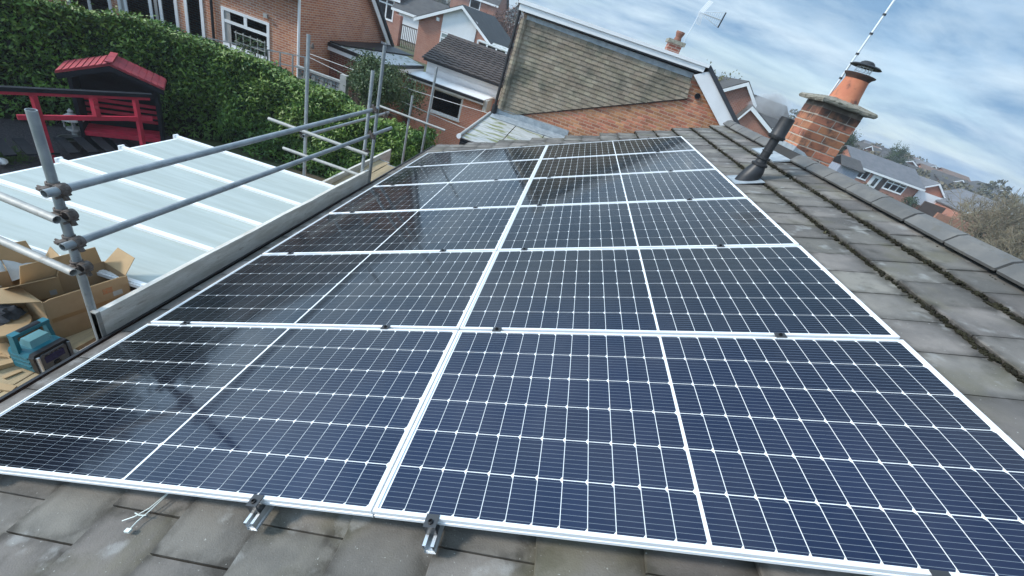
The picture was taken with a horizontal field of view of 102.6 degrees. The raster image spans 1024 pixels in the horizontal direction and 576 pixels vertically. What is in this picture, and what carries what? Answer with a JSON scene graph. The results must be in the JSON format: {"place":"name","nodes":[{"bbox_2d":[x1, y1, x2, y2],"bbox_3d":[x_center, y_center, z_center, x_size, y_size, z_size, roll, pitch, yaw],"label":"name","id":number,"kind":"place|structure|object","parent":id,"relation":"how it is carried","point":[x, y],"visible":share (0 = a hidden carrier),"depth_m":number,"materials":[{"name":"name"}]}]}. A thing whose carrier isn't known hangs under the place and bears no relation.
{"place":"outdoors","nodes":[
{"label":"outdoors","id":0,"kind":"place"},
{"bbox_2d":[306,170,327,178],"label":"lawn","id":1,"kind":"structure","parent":0,"point":[317,174],"depth_m":11.38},
{"bbox_2d":[339,74,348,94],"bbox_3d":[-4.958,-4.859,11.917,0.180,2.480,0.170,20,31,-1],"label":"concrete post","id":2,"kind":"object","parent":1,"relation":"on","point":[344,81],"visible":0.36,"depth_m":11.33,"materials":[{"name":"stone"}]},
{"bbox_2d":[295,65,339,90],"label":"screen wall","id":3,"kind":"structure","parent":2,"relation":"attached to","point":[314,77],"depth_m":11.42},
{"bbox_2d":[337,48,413,118],"bbox_3d":[-4.030,-5.065,11.953,1.929,3.316,1.985,-2,38,-32],"label":"topiary tree","id":4,"kind":"object","parent":1,"relation":"on","point":[359,84],"visible":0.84,"depth_m":11.21,"materials":[{"name":"green plant"}]},
{"bbox_2d":[394,78,427,125],"bbox_3d":[-3.816,-6.377,14.962,1.549,2.439,0.992,20,31,-1],"label":"shrub","id":5,"kind":"object","parent":1,"relation":"on","point":[404,106],"visible":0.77,"depth_m":14.67,"materials":[{"name":"green plant"}]},
{"bbox_2d":[328,41,423,125],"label":"flat garage","id":6,"kind":"structure","parent":0,"point":[342,53],"depth_m":15.12,"materials":[{"name":"brick"}]},
{"bbox_2d":[379,0,401,34],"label":"pale house","id":7,"kind":"structure","parent":0,"point":[388,12],"depth_m":45.48,"materials":[{"name":"white plastic"}]},
{"bbox_2d":[379,0,394,21],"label":"window","id":8,"kind":"structure","parent":7,"relation":"in","point":[391,19],"depth_m":45.38,"materials":[{"name":"white plastic"}]},
{"bbox_2d":[391,14,402,45],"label":"brick pier","id":9,"kind":"structure","parent":0,"point":[397,27],"depth_m":39.15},
{"bbox_2d":[391,0,449,44],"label":"white door garage","id":10,"kind":"structure","parent":0,"point":[408,10],"depth_m":45.06,"materials":[{"name":"plastic"}]},
{"bbox_2d":[399,12,418,44],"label":"garage door","id":11,"kind":"structure","parent":10,"relation":"in","point":[407,20],"depth_m":44.91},
{"bbox_2d":[413,4,513,63],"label":"gabled house","id":12,"kind":"structure","parent":0,"point":[463,22],"depth_m":34.07,"materials":[{"name":"white"}]},
{"bbox_2d":[450,0,508,17],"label":"brick house","id":13,"kind":"structure","parent":0,"point":[485,6],"depth_m":61.75,"materials":[{"name":"brown brick"}]},
{"bbox_2d":[185,35,1021,255],"bbox_3d":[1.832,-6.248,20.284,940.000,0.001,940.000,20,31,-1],"label":"ground","id":14,"kind":"structure","parent":0,"point":[213,143],"depth_m":11.21,"materials":[{"name":"soil"}]},
{"bbox_2d":[24,108,97,340],"bbox_3d":[-2.993,0.671,3.068,0.122,3.875,0.116,20,31,-1],"label":"scaffold pole","id":15,"kind":"object","parent":14,"relation":"on","point":[70,218],"visible":0.74,"depth_m":2.36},
{"bbox_2d":[0,192,61,223],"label":"scaffold pole","id":16,"kind":"object","parent":15,"relation":"attached to","point":[30,208],"visible":1,"depth_m":2.29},
{"bbox_2d":[0,236,77,275],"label":"scaffold pole","id":17,"kind":"object","parent":15,"relation":"attached to","point":[38,257],"visible":1,"depth_m":2.49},
{"bbox_2d":[0,349,78,396],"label":"scaffold board","id":18,"kind":"object","parent":15,"relation":"attached to","point":[26,379],"visible":0.13,"depth_m":2.76,"materials":[{"name":"brown wood"}]},
{"bbox_2d":[6,317,73,373],"bbox_3d":[-3.236,0.396,2.814,0.205,0.329,0.222,20,31,-1],"label":"site radio","id":19,"kind":"object","parent":18,"relation":"on","point":[38,351],"visible":0.84,"depth_m":2.78,"materials":[{"name":"teal plastic"}]},
{"bbox_2d":[0,328,95,392],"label":"scaffold board","id":20,"kind":"object","parent":15,"relation":"attached to","point":[81,340],"visible":0.09,"depth_m":3.06,"materials":[{"name":"brown wood"}]},
{"bbox_2d":[0,358,14,369],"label":"wood offcut","id":21,"kind":"object","parent":20,"relation":"on","point":[6,363],"visible":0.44,"depth_m":2.79,"materials":[{"name":"wood"}]},
{"bbox_2d":[40,104,378,197],"bbox_3d":[-2.173,-1.506,3.947,0.122,0.116,4.055,20,31,-1],"label":"scaffold pole","id":22,"kind":"object","parent":15,"relation":"attached to","point":[85,183],"visible":1,"depth_m":2.96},
{"bbox_2d":[59,126,392,250],"bbox_3d":[-2.229,-1.360,4.371,0.122,0.116,4.610,20,31,-1],"label":"scaffold pole","id":23,"kind":"object","parent":15,"relation":"attached to","point":[92,236],"visible":1,"depth_m":3.21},
{"bbox_2d":[0,118,172,173],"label":"gravel bed","id":24,"kind":"object","parent":14,"relation":"on","point":[14,128],"depth_m":8.73,"materials":[{"name":"stone"}]},
{"bbox_2d":[0,138,37,164],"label":"grass tuft","id":25,"kind":"object","parent":24,"relation":"on","point":[18,157],"visible":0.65,"depth_m":7.93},
{"bbox_2d":[56,134,81,151],"bbox_3d":[-9.413,-3.072,8.762,0.394,0.280,0.400,20,31,-1],"label":"plant pot","id":26,"kind":"object","parent":24,"relation":"on","point":[72,141],"visible":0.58,"depth_m":8.75,"materials":[{"name":"ceramic"}]},
{"bbox_2d":[61,108,83,135],"bbox_3d":[-9.471,-3.482,8.865,0.380,0.800,0.400,20,31,-1],"label":"stone lantern","id":27,"kind":"object","parent":24,"relation":"on","point":[74,129],"visible":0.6,"depth_m":8.77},
{"bbox_2d":[0,85,154,162],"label":"garden bridge","id":28,"kind":"structure","parent":24,"relation":"on","point":[23,144],"depth_m":8.09,"materials":[{"name":"paint"}]},
{"bbox_2d":[55,52,166,150],"bbox_3d":[-8.686,-4.065,9.101,1.660,1.950,0.830,-4,39,-34],"label":"garden arbour","id":29,"kind":"object","parent":24,"relation":"on","point":[112,71],"visible":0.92,"depth_m":9.06,"materials":[{"name":"paint"}]},
{"bbox_2d":[0,134,333,350],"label":"conservatory","id":30,"kind":"object","parent":24,"relation":"on","point":[158,246],"visible":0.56,"depth_m":4.38,"materials":[{"name":"white plastic"}]},
{"bbox_2d":[331,159,389,185],"bbox_3d":[-2.542,-1.841,6.739,0.210,0.048,2.050,20,31,-1],"label":"scaffold board","id":31,"kind":"object","parent":30,"relation":"on","point":[378,164],"visible":0.41,"depth_m":7.13,"materials":[{"name":"brown wood"}]},
{"bbox_2d":[321,149,391,183],"bbox_3d":[-2.686,-1.765,6.577,0.040,0.248,3.450,20,31,-1],"label":"toe board","id":32,"kind":"object","parent":31,"relation":"on","point":[385,155],"visible":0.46,"depth_m":6.89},
{"bbox_2d":[371,164,394,180],"bbox_3d":[-2.350,-1.744,6.699,0.210,0.044,1.950,20,31,-1],"label":"scaffold board","id":33,"kind":"object","parent":30,"relation":"on","point":[381,171],"visible":0.28,"depth_m":7.16,"materials":[{"name":"brown wood"}]},
{"bbox_2d":[0,0,440,178],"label":"laurel hedge","id":34,"kind":"object","parent":14,"relation":"on","point":[217,91],"visible":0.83,"depth_m":10.08,"materials":[{"name":"green plant"}]},
{"bbox_2d":[48,0,393,81],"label":"brick house","id":35,"kind":"structure","parent":14,"relation":"on","point":[286,26],"depth_m":13.15,"materials":[{"name":"orange brick"}]},
{"bbox_2d":[67,0,112,28],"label":"patio door","id":36,"kind":"structure","parent":35,"relation":"in","point":[109,3],"depth_m":13.38,"materials":[{"name":"white plastic"}]},
{"bbox_2d":[117,0,179,30],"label":"patio door","id":37,"kind":"structure","parent":35,"relation":"in","point":[122,4],"depth_m":13.15,"materials":[{"name":"white plastic"}]},
{"bbox_2d":[183,0,205,36],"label":"door","id":38,"kind":"structure","parent":35,"relation":"in","point":[200,4],"depth_m":13.03,"materials":[{"name":"white plastic"}]},
{"bbox_2d":[221,6,269,62],"bbox_3d":[-8.465,-8.059,13.042,1.670,1.130,0.130,20,31,-1],"label":"window","id":39,"kind":"structure","parent":35,"relation":"in","point":[225,12],"depth_m":12.93,"materials":[{"name":"white plastic"}]},
{"bbox_2d":[299,34,310,175],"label":"scaffold pole","id":40,"kind":"object","parent":14,"relation":"on","point":[308,37],"visible":0.45,"depth_m":5.58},
{"bbox_2d":[282,147,358,174],"bbox_3d":[-2.777,-1.844,5.995,1.200,0.046,0.046,20,31,-1],"label":"scaffold pole","id":41,"kind":"object","parent":40,"relation":"attached to","point":[321,161],"visible":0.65,"depth_m":5.98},
{"bbox_2d":[302,111,389,137],"bbox_3d":[-2.761,-2.864,7.136,0.117,0.186,3.103,19,31,-1],"label":"scaffold pole","id":42,"kind":"object","parent":40,"relation":"attached to","point":[384,114],"visible":1,"depth_m":6.78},
{"bbox_2d":[319,83,396,120],"bbox_3d":[-5.449,-5.739,13.851,3.100,1.610,0.080,20,31,-1],"label":"garden fence","id":43,"kind":"object","parent":14,"relation":"on","point":[354,98],"visible":0.04,"depth_m":13.52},
{"bbox_2d":[360,70,374,172],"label":"scaffold pole","id":44,"kind":"object","parent":14,"relation":"on","point":[364,149],"visible":0.55,"depth_m":5.61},
{"bbox_2d":[267,117,368,155],"bbox_3d":[-2.748,-2.147,5.815,1.490,0.056,0.046,20,31,-1],"label":"scaffold pole","id":45,"kind":"object","parent":44,"relation":"attached to","point":[318,136],"visible":1,"depth_m":5.80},
{"bbox_2d":[369,45,386,181],"bbox_3d":[-2.284,-1.483,6.479,0.046,4.225,0.046,20,31,-1],"label":"scaffold pole","id":46,"kind":"object","parent":14,"relation":"on","point":[378,101],"visible":0.39,"depth_m":5.75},
{"bbox_2d":[401,95,413,163],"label":"scaffold pole","id":47,"kind":"object","parent":14,"relation":"on","point":[407,128],"visible":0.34,"depth_m":8.68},
{"bbox_2d":[380,105,445,131],"bbox_3d":[-2.091,-3.534,8.516,1.491,0.066,0.046,20,31,-1],"label":"scaffold pole","id":48,"kind":"object","parent":47,"relation":"attached to","point":[412,118],"visible":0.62,"depth_m":8.50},
{"bbox_2d":[399,24,417,51],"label":"iron gate","id":49,"kind":"structure","parent":14,"relation":"on","point":[407,41],"depth_m":39.56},
{"bbox_2d":[420,66,437,152],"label":"scaffold pole","id":50,"kind":"object","parent":14,"relation":"on","point":[430,103],"visible":0.38,"depth_m":8.38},
{"bbox_2d":[406,33,510,144],"bbox_3d":[-1.839,-8.771,18.439,3.640,3.840,6.500,20,31,-1],"label":"brick extension","id":51,"kind":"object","parent":14,"relation":"on","point":[469,73],"visible":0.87,"depth_m":16.17,"materials":[{"name":"grey tile"}]},
{"bbox_2d":[430,88,463,121],"bbox_3d":[-2.589,-7.210,16.130,1.330,0.920,0.130,20,31,-1],"label":"window","id":52,"kind":"structure","parent":51,"relation":"in","point":[451,117],"depth_m":16.19,"materials":[{"name":"white plastic"}]},
{"bbox_2d":[477,39,507,53],"bbox_3d":[-1.870,-18.922,34.775,2.610,3.260,2.000,20,31,-1],"label":"porch","id":53,"kind":"object","parent":14,"relation":"on","point":[498,47],"visible":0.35,"depth_m":33.42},
{"bbox_2d":[486,3,522,42],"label":"russet bush","id":54,"kind":"object","parent":14,"relation":"on","point":[508,30],"visible":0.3,"depth_m":48.89,"materials":[{"name":"brown plant"}]},
{"bbox_2d":[0,60,1023,575],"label":"bungalow","id":55,"kind":"object","parent":14,"relation":"on","point":[944,300],"visible":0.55,"depth_m":1.77,"materials":[{"name":"tile"}]},
{"bbox_2d":[122,493,167,532],"bbox_3d":[-1.416,0.850,1.573,0.076,0.050,0.165,22,31,4],"label":"cable tie","id":56,"kind":"object","parent":55,"relation":"attached to","point":[127,530],"visible":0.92,"depth_m":1.55,"materials":[{"name":"white plastic"}]},
{"bbox_2d":[90,168,369,339],"bbox_3d":[-2.489,-0.701,4.467,0.041,0.254,3.940,20,31,-1],"label":"toe board","id":57,"kind":"object","parent":55,"relation":"on","point":[110,317],"visible":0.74,"depth_m":3.55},
{"bbox_2d":[180,151,444,324],"bbox_3d":[-1.718,-0.786,4.435,0.070,0.092,6.411,20,31,-1],"label":"mounting rail","id":58,"kind":"object","parent":55,"relation":"attached to","point":[185,323],"visible":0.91,"depth_m":2.61,"materials":[{"name":"metal"}]},
{"bbox_2d":[0,324,457,516],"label":"solar panel","id":59,"kind":"object","parent":58,"relation":"attached to","point":[323,419],"visible":0.98,"depth_m":1.85,"materials":[{"name":"glass"}]},
{"bbox_2d":[151,251,495,330],"bbox_3d":[-1.234,-0.019,2.916,2.094,0.035,1.038,0,29,11],"label":"solar panel","id":60,"kind":"object","parent":58,"relation":"attached to","point":[420,290],"visible":0.99,"depth_m":2.80,"materials":[{"name":"glass"}]},
{"bbox_2d":[263,207,516,254],"bbox_3d":[-1.059,-0.538,3.821,2.094,0.035,1.038,0,29,11],"label":"solar panel","id":61,"kind":"object","parent":58,"relation":"attached to","point":[475,229],"visible":0.96,"depth_m":3.73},
{"bbox_2d":[329,179,530,213],"bbox_3d":[-0.883,-1.056,4.727,2.094,0.035,1.038,0,29,11],"label":"solar panel","id":62,"kind":"object","parent":58,"relation":"attached to","point":[478,194],"visible":0.98,"depth_m":4.66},
{"bbox_2d":[405,145,546,166],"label":"solar panel","id":63,"kind":"object","parent":58,"relation":"attached to","point":[487,155],"visible":0.99,"depth_m":6.49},
{"bbox_2d":[243,146,522,530],"bbox_3d":[-0.370,-0.777,4.159,0.070,0.092,6.446,20,31,-1],"label":"mounting rail","id":64,"kind":"object","parent":55,"relation":"attached to","point":[256,517],"visible":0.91,"depth_m":1.43,"materials":[{"name":"metal"}]},
{"bbox_2d":[373,159,539,186],"bbox_3d":[-0.708,-1.575,5.632,2.094,0.035,1.038,0,29,11],"label":"solar panel","id":65,"kind":"object","parent":64,"relation":"attached to","point":[502,170],"visible":1,"depth_m":5.58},
{"bbox_2d":[422,143,561,553],"bbox_3d":[0.270,-0.776,4.035,0.070,0.092,6.446,20,31,-1],"label":"mounting rail","id":66,"kind":"object","parent":55,"relation":"attached to","point":[433,535],"visible":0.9,"depth_m":1.30,"materials":[{"name":"metal"}]},
{"bbox_2d":[541,136,695,158],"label":"solar panel","id":67,"kind":"object","parent":66,"relation":"attached to","point":[649,145],"visible":0.98,"depth_m":6.09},
{"bbox_2d":[532,150,716,178],"bbox_3d":[1.354,-1.574,5.234,2.094,0.035,1.038,0,29,11],"label":"solar panel","id":68,"kind":"object","parent":66,"relation":"attached to","point":[689,160],"visible":0.99,"depth_m":5.17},
{"bbox_2d":[518,169,747,206],"bbox_3d":[1.178,-1.055,4.328,2.094,0.035,1.038,0,29,11],"label":"solar panel","id":69,"kind":"object","parent":66,"relation":"attached to","point":[668,186],"visible":0.98,"depth_m":4.25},
{"bbox_2d":[498,198,798,250],"bbox_3d":[1.003,-0.536,3.423,2.094,0.035,1.038,0,29,11],"label":"solar panel","id":70,"kind":"object","parent":66,"relation":"attached to","point":[735,222],"visible":0.99,"depth_m":3.32,"materials":[{"name":"glass"}]},
{"bbox_2d":[460,245,899,339],"bbox_3d":[0.828,-0.018,2.518,2.094,0.035,1.038,0,29,11],"label":"solar panel","id":71,"kind":"object","parent":66,"relation":"attached to","point":[788,291],"visible":0.98,"depth_m":2.38,"materials":[{"name":"glass"}]},
{"bbox_2d":[372,330,1023,575],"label":"solar panel","id":72,"kind":"object","parent":66,"relation":"attached to","point":[884,457],"visible":1,"depth_m":1.44,"materials":[{"name":"glass"}]},
{"bbox_2d":[727,116,794,183],"bbox_3d":[2.665,-1.453,4.370,0.275,0.739,0.340,20,31,-1],"label":"flue pipe","id":73,"kind":"object","parent":55,"relation":"on","point":[752,172],"visible":1,"depth_m":4.36,"materials":[{"name":"black plastic"}]},
{"bbox_2d":[648,137,950,575],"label":"mounting rail","id":74,"kind":"object","parent":55,"relation":"attached to","point":[932,572],"visible":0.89,"depth_m":1.06,"materials":[{"name":"metal"}]},
{"bbox_2d":[828,0,895,95],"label":"aerial mast","id":75,"kind":"object","parent":55,"relation":"on","point":[884,14],"visible":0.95,"depth_m":4.95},
{"bbox_2d":[456,108,568,144],"bbox_3d":[0.143,-2.283,10.027,3.118,3.250,1.960,20,31,-1],"label":"lean to","id":76,"kind":"object","parent":14,"relation":"on","point":[500,124],"visible":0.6,"depth_m":9.73,"materials":[{"name":"plastic"}]},
{"bbox_2d":[491,0,739,137],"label":"chalet bungalow","id":77,"kind":"object","parent":14,"relation":"on","point":[574,76],"visible":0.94,"depth_m":9.35,"materials":[{"name":"orange brick"}]},
{"bbox_2d":[683,0,725,42],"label":"tv aerial","id":78,"kind":"object","parent":77,"relation":"attached to","point":[716,18],"visible":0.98,"depth_m":10.88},
{"bbox_2d":[445,0,1023,208],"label":"wood","id":79,"kind":"object","parent":14,"relation":"on","point":[986,186],"depth_m":82.69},
{"bbox_2d":[717,76,757,114],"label":"brick house","id":80,"kind":"structure","parent":14,"relation":"on","point":[739,94],"depth_m":26.13,"materials":[{"name":"orange brick"}]},
{"bbox_2d":[736,104,772,137],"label":"brick house","id":81,"kind":"structure","parent":14,"relation":"on","point":[750,116],"depth_m":26.19,"materials":[{"name":"orange brick"}]},
{"bbox_2d":[838,131,861,154],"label":"background tree","id":82,"kind":"object","parent":14,"relation":"on","point":[849,141],"visible":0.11,"depth_m":55.91,"materials":[{"name":"green plant"}]},
{"bbox_2d":[833,145,925,202],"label":"bungalow","id":83,"kind":"object","parent":14,"relation":"on","point":[897,181],"visible":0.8,"depth_m":53.80,"materials":[{"name":"grey tile"}]},
{"bbox_2d":[866,174,882,188],"bbox_3d":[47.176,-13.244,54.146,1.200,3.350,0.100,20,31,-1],"label":"door","id":84,"kind":"structure","parent":83,"relation":"in","point":[875,179],"depth_m":53.63,"materials":[{"name":"white plastic"}]},
{"bbox_2d":[882,179,907,194],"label":"window","id":85,"kind":"structure","parent":83,"relation":"in","point":[888,180],"depth_m":53.66,"materials":[{"name":"white plastic"}]},
{"bbox_2d":[881,140,912,164],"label":"background tree","id":86,"kind":"object","parent":14,"relation":"on","point":[902,152],"visible":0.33,"depth_m":71.73,"materials":[{"name":"green plant"}]},
{"bbox_2d":[901,195,919,207],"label":"garden shrub","id":87,"kind":"object","parent":14,"relation":"on","point":[910,201],"visible":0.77,"depth_m":52.24,"materials":[{"name":"green plant"}]},
{"bbox_2d":[907,175,945,208],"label":"gabled garage","id":88,"kind":"structure","parent":14,"relation":"on","point":[933,192],"depth_m":54.11,"materials":[{"name":"brick"}]},
{"bbox_2d":[912,190,941,205],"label":"garage door","id":89,"kind":"structure","parent":88,"relation":"in","point":[922,196],"depth_m":54.17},
{"bbox_2d":[917,201,945,216],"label":"dark fence","id":90,"kind":"object","parent":14,"relation":"on","point":[929,208],"visible":0.5,"depth_m":52.08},
{"bbox_2d":[853,143,1023,224],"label":"nearer wood","id":91,"kind":"object","parent":14,"relation":"on","point":[920,172],"visible":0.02,"depth_m":69.51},
{"bbox_2d":[928,170,964,182],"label":"distant house","id":92,"kind":"structure","parent":14,"relation":"on","point":[950,177],"depth_m":79.91,"materials":[{"name":"white plastic"}]},
{"bbox_2d":[937,167,970,181],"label":"distant house","id":93,"kind":"structure","parent":14,"relation":"on","point":[958,175],"depth_m":98.63,"materials":[{"name":"white plastic"}]},
{"bbox_2d":[933,212,976,235],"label":"garden wall","id":94,"kind":"structure","parent":14,"relation":"on","point":[942,217],"depth_m":47.39,"materials":[{"name":"brick"}]},
{"bbox_2d":[935,188,1018,246],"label":"brick house","id":95,"kind":"structure","parent":14,"relation":"on","point":[942,202],"depth_m":52.58,"materials":[{"name":"grey"}]},
{"bbox_2d":[944,180,1022,256],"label":"bare tree","id":96,"kind":"object","parent":14,"relation":"on","point":[964,209],"visible":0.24,"depth_m":25.70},
{"bbox_2d":[950,184,1023,258],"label":"bare tree","id":97,"kind":"object","parent":14,"relation":"on","point":[977,231],"visible":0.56,"depth_m":21.80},
{"bbox_2d":[954,195,1023,257],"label":"bare tree","id":98,"kind":"object","parent":14,"relation":"on","point":[968,218],"visible":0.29,"depth_m":23.67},
{"bbox_2d":[969,205,1023,260],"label":"bare tree","id":99,"kind":"object","parent":14,"relation":"on","point":[1003,247],"visible":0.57,"depth_m":21.14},
{"bbox_2d":[975,196,1022,255],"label":"bare tree","id":100,"kind":"object","parent":14,"relation":"on","point":[989,206],"visible":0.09,"depth_m":26.87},
{"bbox_2d":[982,227,1023,259],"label":"bare tree","id":101,"kind":"object","parent":14,"relation":"on","point":[1012,245],"visible":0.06,"depth_m":18.93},
{"label":"patio","id":102,"kind":"structure","parent":14,"relation":"on","visible":0},
{"bbox_2d":[180,34,305,78],"bbox_3d":[-7.877,-5.790,11.558,4.280,2.655,0.030,20,31,-1],"label":"garden railing","id":103,"kind":"object","parent":102,"relation":"on","point":[279,52],"visible":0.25,"depth_m":11.02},
{"bbox_2d":[234,31,266,60],"bbox_3d":[-7.067,-6.061,11.134,0.867,1.400,0.401,20,31,-1],"label":"trellis","id":104,"kind":"object","parent":103,"relation":"attached to","point":[264,53],"visible":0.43,"depth_m":10.87,"materials":[{"name":"grey wood"}]},
{"bbox_2d":[509,0,1023,195],"label":"sky","id":105,"kind":"structure","parent":0,"point":[949,86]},
{"bbox_2d":[754,94,788,128],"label":"distant house","id":106,"kind":"structure","parent":0,"point":[771,112],"depth_m":36.77,"materials":[{"name":"white plastic"}]},
{"bbox_2d":[828,154,864,178],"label":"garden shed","id":107,"kind":"structure","parent":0,"point":[850,167],"depth_m":50.24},
{"bbox_3d":[-3.741,0.923,2.069,0.210,0.044,3.150,20,31,-1],"label":"scaffold board","id":108,"kind":"object","parent":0,"visible":0},
{"bbox_2d":[0,313,35,353],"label":"cable drum","id":109,"kind":"object","parent":108,"relation":"on","point":[11,325],"visible":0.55,"depth_m":2.88,"materials":[{"name":"cardboard"}]},
{"bbox_2d":[0,304,25,323],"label":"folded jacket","id":110,"kind":"object","parent":109,"relation":"on","point":[8,312],"visible":0.88,"depth_m":2.89,"materials":[{"name":"fabric"}]},
{"bbox_2d":[0,247,134,337],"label":"cardboard box","id":111,"kind":"object","parent":108,"relation":"on","point":[66,314],"visible":0.62,"depth_m":3.09,"materials":[{"name":"cardboard"}]},
{"bbox_3d":[-3.941,0.852,2.067,0.211,0.044,3.150,20,31,-1],"label":"scaffold board","id":112,"kind":"object","parent":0,"visible":0},
{"bbox_2d":[0,241,63,314],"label":"cardboard box","id":113,"kind":"object","parent":112,"relation":"on","point":[43,290],"visible":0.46,"depth_m":3.05,"materials":[{"name":"cardboard"}]},
{"bbox_3d":[-4.142,0.781,2.065,0.211,0.044,3.150,20,31,-1],"label":"scaffold board","id":114,"kind":"object","parent":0,"visible":0},
{"bbox_2d":[0,260,13,287],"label":"cardboard box","id":115,"kind":"object","parent":114,"relation":"on","point":[5,280],"visible":0.15,"depth_m":2.94,"materials":[{"name":"cardboard"}]},
{"bbox_2d":[0,247,45,286],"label":"polythene sheet","id":116,"kind":"object","parent":115,"relation":"on","point":[12,267],"visible":0.24,"depth_m":3.02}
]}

